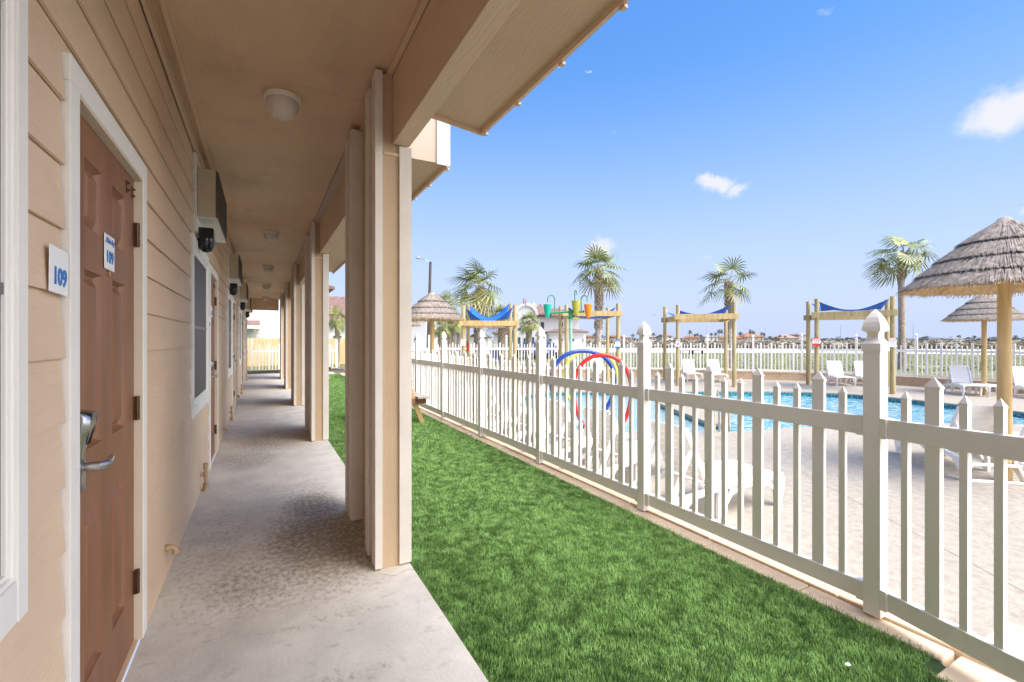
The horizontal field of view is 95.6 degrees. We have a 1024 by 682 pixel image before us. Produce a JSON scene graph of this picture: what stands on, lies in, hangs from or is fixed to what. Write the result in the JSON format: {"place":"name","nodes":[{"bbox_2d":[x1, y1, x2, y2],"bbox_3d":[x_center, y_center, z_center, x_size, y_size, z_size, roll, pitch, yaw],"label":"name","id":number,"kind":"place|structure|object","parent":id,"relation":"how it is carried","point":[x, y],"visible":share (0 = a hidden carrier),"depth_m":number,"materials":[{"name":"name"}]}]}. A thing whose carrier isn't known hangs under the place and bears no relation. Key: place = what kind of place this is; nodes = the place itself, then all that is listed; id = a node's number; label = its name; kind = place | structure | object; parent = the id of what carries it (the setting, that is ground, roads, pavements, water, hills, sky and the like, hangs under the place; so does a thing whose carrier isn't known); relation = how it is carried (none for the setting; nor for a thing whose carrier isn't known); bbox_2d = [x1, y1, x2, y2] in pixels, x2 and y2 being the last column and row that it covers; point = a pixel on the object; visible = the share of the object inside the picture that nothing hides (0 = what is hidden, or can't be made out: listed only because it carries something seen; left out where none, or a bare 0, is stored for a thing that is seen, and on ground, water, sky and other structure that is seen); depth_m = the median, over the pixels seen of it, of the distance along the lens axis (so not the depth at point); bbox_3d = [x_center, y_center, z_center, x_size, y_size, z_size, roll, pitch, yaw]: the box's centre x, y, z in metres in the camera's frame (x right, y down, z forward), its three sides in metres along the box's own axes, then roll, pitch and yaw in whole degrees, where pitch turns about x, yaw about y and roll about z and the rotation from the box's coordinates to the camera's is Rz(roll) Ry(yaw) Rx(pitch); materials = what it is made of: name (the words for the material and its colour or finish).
{"place":"outdoors","nodes":[
{"label":"outdoors","id":0,"kind":"place"},
{"bbox_2d":[247,371,334,375],"bbox_3d":[-8.872,1.501,18.597,3.220,0.338,1.240,0,0,-28],"label":"walkway end","id":1,"kind":"object","parent":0,"point":[330,372],"visible":0.14,"depth_m":18.08,"materials":[{"name":"concrete"}]},
{"bbox_2d":[247,369,344,373],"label":"end kerb","id":2,"kind":"structure","parent":1,"relation":"on","point":[337,371],"depth_m":18.93,"materials":[{"name":"stone"}]},
{"bbox_2d":[247,339,337,371],"bbox_3d":[-9.752,0.618,18.997,4.938,1.364,0.088,0,0,-28],"label":"end fence","id":3,"kind":"object","parent":2,"relation":"on","point":[278,351],"visible":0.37,"depth_m":18.97,"materials":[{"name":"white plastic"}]},
{"bbox_2d":[247,285,344,338],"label":"neighbour house","id":4,"kind":"structure","parent":0,"point":[263,324],"depth_m":27.50,"materials":[{"name":"white"}]},
{"bbox_2d":[124,375,487,681],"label":"walkway","id":5,"kind":"structure","parent":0,"point":[273,575],"depth_m":2.47,"materials":[{"name":"concrete"}]},
{"bbox_2d":[200,462,208,490],"bbox_3d":[-2.706,1.200,4.085,0.061,0.240,0.044,0,0,-28],"label":"stand pipe","id":6,"kind":"object","parent":5,"relation":"on","point":[204,474],"visible":1,"depth_m":4.08,"materials":[{"name":"metal"}]},
{"bbox_2d":[0,0,629,681],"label":"motel building","id":7,"kind":"structure","parent":5,"relation":"on","point":[122,384],"depth_m":2.28,"materials":[{"name":"beige"}]},
{"bbox_2d":[0,0,27,640],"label":"window","id":8,"kind":"structure","parent":7,"relation":"in","point":[13,13],"depth_m":0.99,"materials":[{"name":"white paint"}]},
{"bbox_2d":[48,243,68,296],"bbox_3d":[-1.173,-0.179,1.204,0.004,0.118,0.127,0,-2,-28],"label":"wall number sign","id":9,"kind":"object","parent":7,"relation":"attached to","point":[58,269],"visible":1,"depth_m":1.20,"materials":[{"name":"plastic"}]},
{"bbox_2d":[55,51,146,681],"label":"door","id":10,"kind":"structure","parent":7,"relation":"in","point":[103,368],"depth_m":1.62,"materials":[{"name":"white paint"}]},
{"bbox_2d":[104,232,114,271],"bbox_3d":[-1.464,-0.318,1.691,0.004,0.125,0.126,0,0,-28],"label":"door number sign","id":11,"kind":"object","parent":7,"relation":"attached to","point":[109,252],"visible":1,"depth_m":1.68,"materials":[{"name":"plastic"}]},
{"bbox_2d":[164,544,179,554],"bbox_3d":[-1.907,1.170,2.607,0.072,0.060,0.040,0,0,-28],"label":"drain elbow","id":12,"kind":"object","parent":7,"relation":"attached to","point":[175,549],"visible":1,"depth_m":2.60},
{"bbox_2d":[189,232,208,419],"bbox_3d":[-2.726,-0.107,4.054,0.036,1.415,1.245,0,0,-28],"label":"window","id":13,"kind":"structure","parent":7,"relation":"in","point":[199,260],"depth_m":3.99,"materials":[{"name":"white paint"}]},
{"bbox_2d":[197,227,214,252],"bbox_3d":[-2.538,-0.827,3.857,0.128,0.197,0.130,0,0,-28],"label":"wall floodlight","id":14,"kind":"object","parent":7,"relation":"attached to","point":[206,240],"depth_m":3.81,"materials":[{"name":"black plastic"}]},
{"bbox_2d":[192,152,226,254],"bbox_3d":[-2.726,-1.175,4.222,0.173,0.610,1.220,0,0,-28],"label":"air conditioner","id":15,"kind":"object","parent":7,"relation":"attached to","point":[210,205],"visible":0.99,"depth_m":3.76,"materials":[{"name":"white paint"}]},
{"bbox_2d":[208,263,217,469],"bbox_3d":[-3.303,0.267,5.144,0.125,2.104,0.990,0,0,-28],"label":"door","id":16,"kind":"structure","parent":7,"relation":"in","point":[213,276],"depth_m":5.36,"materials":[{"name":"white paint"}]},
{"bbox_2d":[226,288,232,378],"bbox_3d":[-4.728,-0.107,7.770,0.036,1.415,1.245,0,0,-28],"label":"window","id":17,"kind":"structure","parent":7,"relation":"in","point":[229,297],"depth_m":7.82,"materials":[{"name":"white paint"}]},
{"bbox_2d":[229,283,237,295],"bbox_3d":[-4.540,-0.827,7.573,0.128,0.197,0.130,0,0,-28],"label":"wall floodlight","id":18,"kind":"object","parent":7,"relation":"attached to","point":[233,288],"depth_m":7.52,"materials":[{"name":"black plastic"}]},
{"bbox_2d":[227,247,241,287],"bbox_3d":[-4.728,-1.175,7.937,0.173,0.610,1.220,0,0,-28],"label":"air conditioner","id":19,"kind":"object","parent":7,"relation":"attached to","point":[235,269],"visible":0.95,"depth_m":7.46,"materials":[{"name":"white paint"}]},
{"bbox_2d":[232,298,236,408],"bbox_3d":[-5.304,0.267,8.859,0.125,2.104,0.990,0,0,-28],"label":"door","id":20,"kind":"structure","parent":7,"relation":"in","point":[234,302],"depth_m":9.22,"materials":[{"name":"brown paint"}]},
{"bbox_2d":[238,306,241,365],"bbox_3d":[-6.729,-0.107,11.485,0.036,1.415,1.245,0,0,-28],"label":"window","id":21,"kind":"structure","parent":7,"relation":"in","point":[240,311],"depth_m":11.87,"materials":[{"name":"white paint"}]},
{"bbox_2d":[241,311,243,387],"bbox_3d":[-7.301,0.266,12.577,0.115,2.101,0.990,0,0,-28],"label":"door","id":22,"kind":"structure","parent":7,"relation":"in","point":[242,311],"depth_m":12.94,"materials":[{"name":"white paint"}]},
{"bbox_2d":[239,283,247,305],"bbox_3d":[-6.729,-1.175,11.652,0.173,0.610,1.220,0,0,-28],"label":"air conditioner","id":23,"kind":"object","parent":7,"relation":"attached to","point":[243,292],"visible":0.94,"depth_m":11.18,"materials":[{"name":"white paint"}]},
{"bbox_2d":[246,318,247,373],"bbox_3d":[-9.287,0.266,16.300,0.080,2.101,0.990,0,0,-28],"label":"door","id":24,"kind":"structure","parent":7,"relation":"in","point":[246,318],"depth_m":15.89,"materials":[{"name":"white paint"}]},
{"bbox_2d":[245,297,250,313],"bbox_3d":[-8.731,-1.175,15.367,0.173,0.610,1.220,0,0,-28],"label":"air conditioner","id":25,"kind":"object","parent":7,"relation":"attached to","point":[248,306],"visible":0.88,"depth_m":14.89,"materials":[{"name":"white paint"}]},
{"bbox_2d":[262,265,273,272],"bbox_3d":[-5.164,-1.494,9.838,0.226,0.153,0.226,0,0,-28],"label":"ceiling lamp","id":26,"kind":"object","parent":7,"relation":"attached to","point":[267,269],"visible":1,"depth_m":9.77,"materials":[{"name":"white glass"}]},
{"bbox_2d":[262,230,279,241],"bbox_3d":[-3.490,-1.494,6.730,0.226,0.153,0.226,0,0,-28],"label":"ceiling lamp","id":27,"kind":"object","parent":7,"relation":"attached to","point":[270,236],"visible":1,"depth_m":6.67,"materials":[{"name":"white glass"}]},
{"bbox_2d":[263,88,301,121],"bbox_3d":[-1.479,-1.494,2.997,0.226,0.153,0.226,0,0,-28],"label":"ceiling lamp","id":28,"kind":"object","parent":7,"relation":"attached to","point":[284,105],"visible":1,"depth_m":2.94,"materials":[{"name":"white glass"}]},
{"bbox_2d":[470,332,492,353],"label":"gable house","id":29,"kind":"structure","parent":0,"point":[487,340],"depth_m":40.00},
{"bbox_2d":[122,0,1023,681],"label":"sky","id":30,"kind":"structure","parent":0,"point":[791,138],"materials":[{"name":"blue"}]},
{"bbox_2d":[525,395,717,432],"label":"splash pool water","id":31,"kind":"structure","parent":0,"point":[687,423],"depth_m":10.20,"materials":[{"name":"liquid"}]},
{"bbox_2d":[543,290,591,394],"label":"bucket tower","id":32,"kind":"structure","parent":31,"relation":"on","point":[576,311],"depth_m":12.34,"materials":[{"name":"green paint"}]},
{"bbox_2d":[549,349,616,409],"bbox_3d":[1.454,0.885,9.500,1.422,1.411,0.150,0,0,-7],"label":"spray hoop","id":33,"kind":"object","parent":31,"relation":"on","point":[589,351],"visible":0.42,"depth_m":9.48,"materials":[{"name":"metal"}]},
{"bbox_2d":[562,350,617,409],"bbox_3d":[1.796,0.901,10.600,1.306,1.378,0.150,0,0,-6],"label":"spray hoop","id":34,"kind":"object","parent":31,"relation":"on","point":[577,354],"visible":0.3,"depth_m":10.58,"materials":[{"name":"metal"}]},
{"bbox_2d":[576,353,629,428],"bbox_3d":[1.613,0.909,8.300,1.092,1.361,0.150,0,0,6],"label":"spray hoop","id":35,"kind":"object","parent":31,"relation":"on","point":[597,355],"visible":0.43,"depth_m":8.27,"materials":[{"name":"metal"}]},
{"bbox_2d":[247,340,1023,380],"bbox_3d":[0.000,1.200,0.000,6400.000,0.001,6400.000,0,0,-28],"label":"field","id":36,"kind":"structure","parent":0,"point":[548,360],"depth_m":27.57,"materials":[{"name":"green plant"}]},
{"bbox_2d":[247,338,344,365],"bbox_3d":[-11.861,0.545,21.183,11.211,1.310,0.150,0,0,-28],"label":"cedar fence","id":37,"kind":"object","parent":36,"relation":"on","point":[266,342],"visible":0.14,"depth_m":21.42,"materials":[{"name":"wood"}]},
{"bbox_2d":[329,305,344,366],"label":"palm tree","id":38,"kind":"object","parent":36,"relation":"on","point":[337,323],"visible":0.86,"depth_m":20.92,"materials":[{"name":"green plant"}]},
{"bbox_2d":[416,256,431,350],"bbox_3d":[-4.181,-1.385,21.987,0.759,5.175,0.169,0,0,-4],"label":"street lamp","id":39,"kind":"object","parent":36,"relation":"on","point":[429,291],"visible":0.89,"depth_m":21.94,"materials":[{"name":"metal"}]},
{"bbox_2d":[412,321,437,353],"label":"tall white building","id":40,"kind":"structure","parent":36,"relation":"on","point":[421,330],"depth_m":42.00,"materials":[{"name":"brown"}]},
{"bbox_2d":[434,321,448,360],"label":"palm tree","id":41,"kind":"object","parent":36,"relation":"on","point":[440,329],"visible":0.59,"depth_m":22.89,"materials":[{"name":"green plant"}]},
{"bbox_2d":[438,290,459,355],"bbox_3d":[-3.510,-0.773,24.935,1.497,3.950,1.524,0,0,44],"label":"palm tree","id":42,"kind":"object","parent":36,"relation":"on","point":[445,297],"visible":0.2,"depth_m":24.92,"materials":[{"name":"green plant"}]},
{"bbox_2d":[448,322,456,354],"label":"palm tree","id":43,"kind":"object","parent":36,"relation":"on","point":[449,340],"visible":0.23,"depth_m":38.86,"materials":[{"name":"brown plant"}]},
{"bbox_2d":[448,312,460,355],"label":"palm tree","id":44,"kind":"object","parent":36,"relation":"on","point":[454,325],"visible":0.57,"depth_m":32.85,"materials":[{"name":"green plant"}]},
{"bbox_2d":[456,327,465,351],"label":"palm tree","id":45,"kind":"object","parent":36,"relation":"on","point":[458,337],"visible":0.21,"depth_m":35.89,"materials":[{"name":"brown plant"}]},
{"bbox_2d":[442,257,503,356],"bbox_3d":[-1.756,-1.156,19.550,2.677,4.714,2.654,0,0,44],"label":"palm tree","id":46,"kind":"object","parent":36,"relation":"on","point":[480,300],"visible":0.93,"depth_m":19.54,"materials":[{"name":"green plant"}]},
{"bbox_2d":[458,296,492,358],"bbox_3d":[-1.973,-0.685,25.951,2.262,3.776,2.224,0,0,-14],"label":"palm tree","id":47,"kind":"object","parent":36,"relation":"on","point":[475,330],"visible":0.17,"depth_m":25.81,"materials":[{"name":"green plant"}]},
{"bbox_2d":[486,303,518,363],"bbox_3d":[-0.578,-0.392,24.030,1.972,3.190,2.007,0,0,-41],"label":"palm tree","id":48,"kind":"object","parent":36,"relation":"on","point":[501,336],"visible":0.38,"depth_m":23.86,"materials":[{"name":"green plant"}]},
{"bbox_2d":[517,311,538,357],"bbox_3d":[0.974,-0.277,27.061,1.743,2.960,1.773,0,0,33],"label":"palm tree","id":49,"kind":"object","parent":36,"relation":"on","point":[530,325],"visible":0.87,"depth_m":26.89,"materials":[{"name":"green plant"}]},
{"bbox_2d":[517,342,548,358],"bbox_3d":[1.240,0.670,30.520,1.560,1.060,3.257,0,0,-14],"label":"parked car","id":50,"kind":"object","parent":36,"relation":"on","point":[547,351],"visible":0.34,"depth_m":29.82,"materials":[{"name":"blue paint"}]},
{"bbox_2d":[492,302,588,350],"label":"white arched house","id":51,"kind":"structure","parent":36,"relation":"on","point":[550,326],"depth_m":55.60,"materials":[{"name":"stone"}]},
{"bbox_2d":[532,342,558,357],"bbox_3d":[2.311,0.670,32.560,1.560,1.060,3.257,0,0,-6],"label":"parked car","id":52,"kind":"object","parent":36,"relation":"on","point":[548,344],"visible":0.26,"depth_m":31.81,"materials":[{"name":"blue paint"}]},
{"bbox_2d":[569,244,625,358],"bbox_3d":[3.867,-1.612,21.129,2.715,5.630,2.667,0,0,-31],"label":"palm tree","id":53,"kind":"object","parent":36,"relation":"on","point":[599,281],"visible":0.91,"depth_m":20.86,"materials":[{"name":"green plant"}]},
{"bbox_2d":[684,335,700,340],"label":"distant house","id":54,"kind":"structure","parent":36,"relation":"on","point":[693,338],"depth_m":300.00,"materials":[{"name":"ceramic"}]},
{"bbox_2d":[698,255,756,366],"bbox_3d":[9.591,-1.304,21.095,2.390,5.014,2.735,0,0,-26],"label":"palm tree","id":55,"kind":"object","parent":36,"relation":"on","point":[728,290],"visible":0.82,"depth_m":20.83,"materials":[{"name":"green plant"}]},
{"bbox_2d":[739,333,764,340],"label":"distant house","id":56,"kind":"structure","parent":36,"relation":"on","point":[747,336],"depth_m":300.00,"materials":[{"name":"ceramic"}]},
{"bbox_2d":[789,332,810,340],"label":"distant house","id":57,"kind":"structure","parent":36,"relation":"on","point":[799,335],"depth_m":300.00,"materials":[{"name":"white glass"}]},
{"bbox_2d":[586,339,1023,348],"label":"dry brush","id":58,"kind":"object","parent":36,"relation":"on","point":[949,343],"visible":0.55,"depth_m":70.87,"materials":[{"name":"plant"}]},
{"bbox_2d":[631,336,1023,340],"bbox_3d":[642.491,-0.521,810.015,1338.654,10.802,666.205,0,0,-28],"label":"horizon scrub","id":59,"kind":"object","parent":36,"relation":"on","point":[863,339],"visible":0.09,"depth_m":505.87,"materials":[{"name":"plant"}]},
{"bbox_2d":[632,352,1023,370],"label":"field weeds","id":60,"kind":"object","parent":36,"relation":"on","point":[975,367],"visible":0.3,"depth_m":23.89,"materials":[{"name":"plant"}]},
{"bbox_2d":[860,235,939,369],"bbox_3d":[16.207,-1.647,19.597,2.630,5.695,2.674,0,0,10],"label":"palm tree","id":61,"kind":"object","parent":36,"relation":"on","point":[902,260],"visible":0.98,"depth_m":18.95,"materials":[{"name":"green plant"}]},
{"bbox_2d":[328,374,958,681],"bbox_3d":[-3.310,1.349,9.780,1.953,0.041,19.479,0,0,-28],"label":"artificial turf","id":62,"kind":"structure","parent":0,"point":[474,462],"depth_m":2.54,"materials":[{"name":"plant"}]},
{"bbox_2d":[412,380,429,422],"bbox_3d":[-2.110,1.008,7.859,1.093,0.735,1.190,0,0,-28],"label":"picnic table","id":63,"kind":"object","parent":62,"relation":"on","point":[418,398],"visible":0.09,"depth_m":7.65,"materials":[{"name":"brown wood"}]},
{"bbox_2d":[657,334,672,340],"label":"distant house","id":64,"kind":"structure","parent":0,"point":[669,337],"depth_m":300.08,"materials":[{"name":"ceramic"}]},
{"bbox_2d":[660,406,717,428],"bbox_3d":[3.793,1.748,10.008,0.656,0.445,3.506,0,0,0],"label":"pool divider","id":65,"kind":"object","parent":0,"point":[689,418],"depth_m":9.31,"materials":[{"name":"teal tile"}]},
{"bbox_2d":[660,402,717,425],"bbox_3d":[3.793,1.500,10.024,0.689,0.050,3.681,0,0,0],"label":"divider coping","id":66,"kind":"object","parent":65,"relation":"on","point":[687,411],"visible":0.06,"depth_m":9.62,"materials":[{"name":"concrete"}]},
{"bbox_2d":[699,335,717,340],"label":"distant house","id":67,"kind":"structure","parent":0,"point":[711,338],"depth_m":300.00,"materials":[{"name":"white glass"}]},
{"bbox_2d":[425,377,1023,636],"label":"pool deck","id":68,"kind":"structure","parent":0,"point":[983,558],"depth_m":4.18,"materials":[{"name":"concrete"}]},
{"bbox_2d":[412,291,464,395],"bbox_3d":[-2.114,0.088,12.300,1.773,2.765,1.770,0,0,20],"label":"thatched parasol","id":69,"kind":"object","parent":68,"relation":"on","point":[431,307],"visible":0.84,"depth_m":11.92,"materials":[{"name":"brown wood"}]},
{"bbox_2d":[459,303,518,387],"bbox_3d":[-0.781,0.079,15.605,1.838,2.783,2.529,0,0,-4],"label":"shade frame","id":70,"kind":"object","parent":68,"relation":"on","point":[490,322],"visible":0.93,"depth_m":14.70,"materials":[{"name":"brown wood"}]},
{"bbox_2d":[466,386,545,434],"bbox_3d":[-0.082,1.097,7.448,1.371,0.790,0.530,0,0,-32],"label":"sun lounger","id":71,"kind":"object","parent":68,"relation":"on","point":[498,411],"visible":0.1,"depth_m":7.21,"materials":[{"name":"white plastic"}]},
{"bbox_2d":[491,390,582,439],"bbox_3d":[0.331,1.097,6.678,1.371,0.790,0.530,0,0,-34],"label":"sun lounger","id":72,"kind":"object","parent":68,"relation":"on","point":[521,417],"visible":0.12,"depth_m":6.50,"materials":[{"name":"white plastic"}]},
{"bbox_2d":[531,399,633,464],"bbox_3d":[0.835,1.097,5.742,1.371,0.790,0.530,0,0,-34],"label":"sun lounger","id":73,"kind":"object","parent":68,"relation":"on","point":[562,432],"visible":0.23,"depth_m":5.49,"materials":[{"name":"white plastic"}]},
{"bbox_2d":[557,303,622,381],"bbox_3d":[2.526,0.126,15.600,1.918,2.688,2.340,0,0,3],"label":"shade frame","id":74,"kind":"object","parent":68,"relation":"on","point":[607,314],"visible":0.78,"depth_m":14.55,"materials":[{"name":"yellow wood"}]},
{"bbox_2d":[589,359,602,378],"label":"sun lounger","id":75,"kind":"object","parent":68,"relation":"on","point":[600,364],"visible":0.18,"depth_m":17.81,"materials":[{"name":"white plastic"}]},
{"bbox_2d":[568,407,661,480],"bbox_3d":[1.231,1.097,5.009,1.371,0.790,0.530,0,0,-33],"label":"sun lounger","id":76,"kind":"object","parent":68,"relation":"on","point":[608,440],"visible":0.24,"depth_m":4.82,"materials":[{"name":"white plastic"}]},
{"bbox_2d":[340,372,1023,681],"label":"limestone curb","id":77,"kind":"structure","parent":68,"relation":"on","point":[960,666],"depth_m":2.61,"materials":[{"name":"stone"}]},
{"bbox_2d":[412,309,1023,681],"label":"picket fence","id":78,"kind":"object","parent":77,"relation":"on","point":[875,426],"visible":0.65,"depth_m":2.62,"materials":[{"name":"white plastic"}]},
{"bbox_2d":[344,369,1023,393],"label":"retaining wall","id":79,"kind":"structure","parent":68,"relation":"on","point":[900,380],"depth_m":17.00,"materials":[{"name":"concrete"}]},
{"bbox_2d":[412,333,1023,381],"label":"perimeter fence","id":80,"kind":"object","parent":79,"relation":"on","point":[941,351],"visible":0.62,"depth_m":17.25,"materials":[{"name":"white plastic"}]},
{"bbox_2d":[680,359,702,381],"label":"sun lounger","id":81,"kind":"object","parent":68,"relation":"on","point":[689,367],"visible":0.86,"depth_m":17.29,"materials":[{"name":"white plastic"}]},
{"bbox_2d":[661,302,738,386],"bbox_3d":[6.477,0.116,15.867,2.350,2.707,2.522,0,0,11],"label":"shade frame","id":82,"kind":"object","parent":68,"relation":"on","point":[720,315],"visible":0.98,"depth_m":14.95,"materials":[{"name":"brown wood"}]},
{"bbox_2d":[628,420,784,518],"bbox_3d":[1.713,1.097,4.116,1.371,0.790,0.530,0,0,-24],"label":"sun lounger","id":83,"kind":"object","parent":68,"relation":"on","point":[732,473],"visible":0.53,"depth_m":3.97,"materials":[{"name":"white plastic"}]},
{"bbox_2d":[703,359,728,380],"bbox_3d":[7.271,1.097,16.602,0.530,0.790,1.371,0,0,11],"label":"sun lounger","id":84,"kind":"object","parent":68,"relation":"on","point":[715,365],"visible":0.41,"depth_m":16.91,"materials":[{"name":"white plastic"}]},
{"bbox_2d":[714,387,720,434],"bbox_3d":[3.323,1.172,7.531,0.090,0.841,0.804,0,0,30],"label":"pool handrail","id":85,"kind":"object","parent":68,"relation":"on","point":[716,390],"visible":0.64,"depth_m":7.50,"materials":[{"name":"metal"}]},
{"bbox_2d":[727,390,730,431],"bbox_3d":[3.350,1.172,7.249,0.090,0.841,0.804,0,0,31],"label":"pool handrail","id":86,"kind":"object","parent":68,"relation":"on","point":[729,428],"visible":0.17,"depth_m":7.53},
{"bbox_2d":[824,361,855,385],"bbox_3d":[10.864,1.097,15.461,0.530,0.790,1.371,0,0,17],"label":"sun lounger","id":87,"kind":"object","parent":68,"relation":"on","point":[834,368],"visible":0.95,"depth_m":15.72,"materials":[{"name":"white plastic"}]},
{"bbox_2d":[803,296,897,393],"bbox_3d":[10.253,0.095,14.268,2.308,2.751,2.605,0,0,36],"label":"shade frame","id":88,"kind":"object","parent":68,"relation":"on","point":[889,313],"visible":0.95,"depth_m":13.84,"materials":[{"name":"brown wood"}]},
{"bbox_2d":[812,337,820,346],"bbox_3d":[9.040,0.049,13.795,0.260,0.280,0.011,0,0,0],"label":"post sign","id":89,"kind":"object","parent":88,"relation":"attached to","point":[816,341],"visible":1,"depth_m":13.79,"materials":[{"name":"white metal"}]},
{"bbox_2d":[889,338,895,346],"bbox_3d":[10.324,0.058,12.595,0.190,0.240,0.011,0,0,0],"label":"post sign","id":90,"kind":"object","parent":88,"relation":"attached to","point":[892,342],"visible":1,"depth_m":12.59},
{"bbox_2d":[850,361,862,384],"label":"sun lounger","id":91,"kind":"object","parent":68,"relation":"on","point":[858,370],"visible":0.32,"depth_m":15.62,"materials":[{"name":"white plastic"}]},
{"bbox_2d":[765,426,1023,590],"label":"deck joint","id":92,"kind":"object","parent":68,"relation":"on","point":[918,534],"visible":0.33,"depth_m":3.49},
{"bbox_2d":[894,406,1023,484],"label":"sun lounger","id":93,"kind":"object","parent":68,"relation":"on","point":[982,418],"visible":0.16,"depth_m":5.01,"materials":[{"name":"white plastic"}]},
{"bbox_2d":[896,216,1023,480],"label":"thatched parasol","id":94,"kind":"object","parent":68,"relation":"on","point":[989,260],"visible":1,"depth_m":4.80,"materials":[{"name":"brown wood"}]},
{"bbox_2d":[943,365,990,396],"bbox_3d":[12.379,1.097,12.681,0.530,0.790,1.371,0,0,26],"label":"sun lounger","id":95,"kind":"object","parent":68,"relation":"on","point":[959,378],"visible":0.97,"depth_m":12.92,"materials":[{"name":"white plastic"}]},
{"bbox_2d":[968,383,996,395],"bbox_3d":[12.651,1.320,12.473,0.440,0.300,0.400,0,0,6],"label":"side table","id":96,"kind":"object","parent":68,"relation":"on","point":[981,388],"visible":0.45,"depth_m":12.31,"materials":[{"name":"white plastic"}]},
{"bbox_2d":[941,294,1023,394],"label":"thatched parasol","id":97,"kind":"object","parent":68,"relation":"on","point":[983,309],"visible":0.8,"depth_m":12.47,"materials":[{"name":"brown wood"}]},
{"bbox_2d":[1012,366,1023,395],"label":"sun lounger","id":98,"kind":"object","parent":68,"relation":"on","point":[1018,375],"visible":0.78,"depth_m":12.31,"materials":[{"name":"white plastic"}]},
{"bbox_2d":[1013,426,1023,436],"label":"sun lounger","id":99,"kind":"object","parent":68,"relation":"on","point":[1021,433],"visible":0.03,"depth_m":5.36,"materials":[{"name":"white plastic"}]},
{"bbox_2d":[525,392,1023,417],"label":"pool wall tile","id":100,"kind":"object","parent":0,"point":[1019,415],"visible":0.03,"depth_m":12.99,"materials":[{"name":"tile"}]},
{"bbox_2d":[771,334,798,340],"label":"distant house","id":101,"kind":"structure","parent":0,"point":[790,338],"depth_m":300.00,"materials":[{"name":"beige glass"}]},
{"bbox_2d":[562,349,1023,354],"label":"sand road","id":102,"kind":"structure","parent":0,"point":[655,351],"depth_m":48.87,"materials":[{"name":"sand"}]},
{"bbox_2d":[652,395,1023,431],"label":"pool water","id":103,"kind":"structure","parent":0,"point":[854,406],"depth_m":10.58,"materials":[{"name":"liquid"}]},
{"bbox_2d":[918,336,940,340],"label":"distant house","id":104,"kind":"structure","parent":0,"point":[929,338],"depth_m":331.33,"materials":[{"name":"stone"}]},
{"bbox_2d":[940,338,962,340],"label":"distant house","id":105,"kind":"structure","parent":0,"point":[953,339],"depth_m":340.30,"materials":[{"name":"beige glass"}]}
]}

